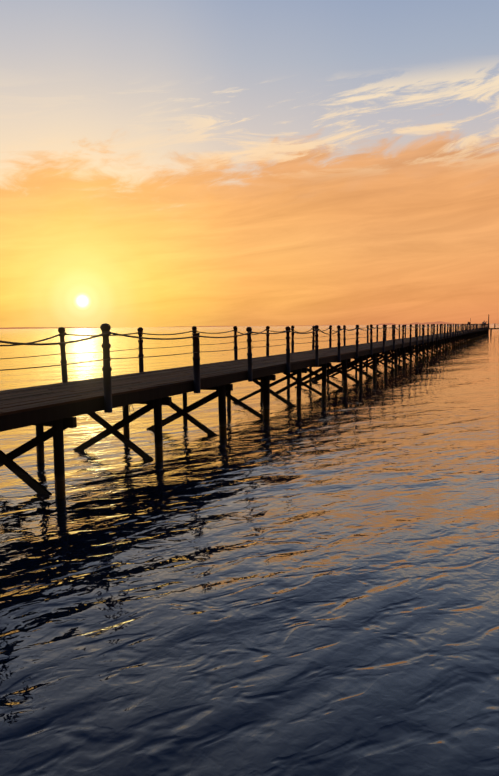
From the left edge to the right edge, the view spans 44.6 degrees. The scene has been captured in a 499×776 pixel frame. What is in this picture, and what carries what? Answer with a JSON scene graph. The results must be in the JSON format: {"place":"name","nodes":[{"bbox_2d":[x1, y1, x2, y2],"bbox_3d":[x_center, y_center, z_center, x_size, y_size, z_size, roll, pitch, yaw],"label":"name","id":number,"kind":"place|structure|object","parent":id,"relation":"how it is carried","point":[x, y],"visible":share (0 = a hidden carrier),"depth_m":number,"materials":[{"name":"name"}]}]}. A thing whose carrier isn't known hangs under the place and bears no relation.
{"place":"outdoors","nodes":[
{"label":"outdoors","id":0,"kind":"place"},
{"bbox_2d":[0,324,498,775],"bbox_3d":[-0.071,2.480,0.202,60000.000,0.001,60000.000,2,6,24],"label":"sea water","id":1,"kind":"structure","parent":0,"point":[309,586],"depth_m":6.12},
{"bbox_2d":[0,329,487,498],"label":"pier frame","id":2,"kind":"object","parent":1,"relation":"in","point":[59,419],"visible":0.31,"depth_m":13.19,"materials":[{"name":"brown wood"}]},
{"bbox_2d":[0,328,485,415],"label":"pier deck","id":3,"kind":"structure","parent":2,"relation":"on","point":[17,400],"depth_m":12.23,"materials":[{"name":"brown wood"}]},
{"bbox_2d":[58,323,488,412],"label":"rail posts","id":4,"kind":"object","parent":2,"relation":"on","point":[106,367],"visible":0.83,"depth_m":17.11,"materials":[{"name":"brown wood"}]},
{"bbox_2d":[0,324,488,370],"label":"railing ropes","id":5,"kind":"object","parent":4,"relation":"attached to","point":[92,337],"visible":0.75,"depth_m":12.55,"materials":[{"name":"black fabric"}]},
{"bbox_2d":[0,321,498,328],"bbox_3d":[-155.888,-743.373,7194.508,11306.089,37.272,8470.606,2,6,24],"label":"distant coast","id":6,"kind":"structure","parent":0,"point":[426,323],"depth_m":8410.70},
{"bbox_2d":[0,0,498,327],"label":"sky","id":7,"kind":"structure","parent":0,"point":[164,163],"materials":[{"name":"orange"}]}
]}

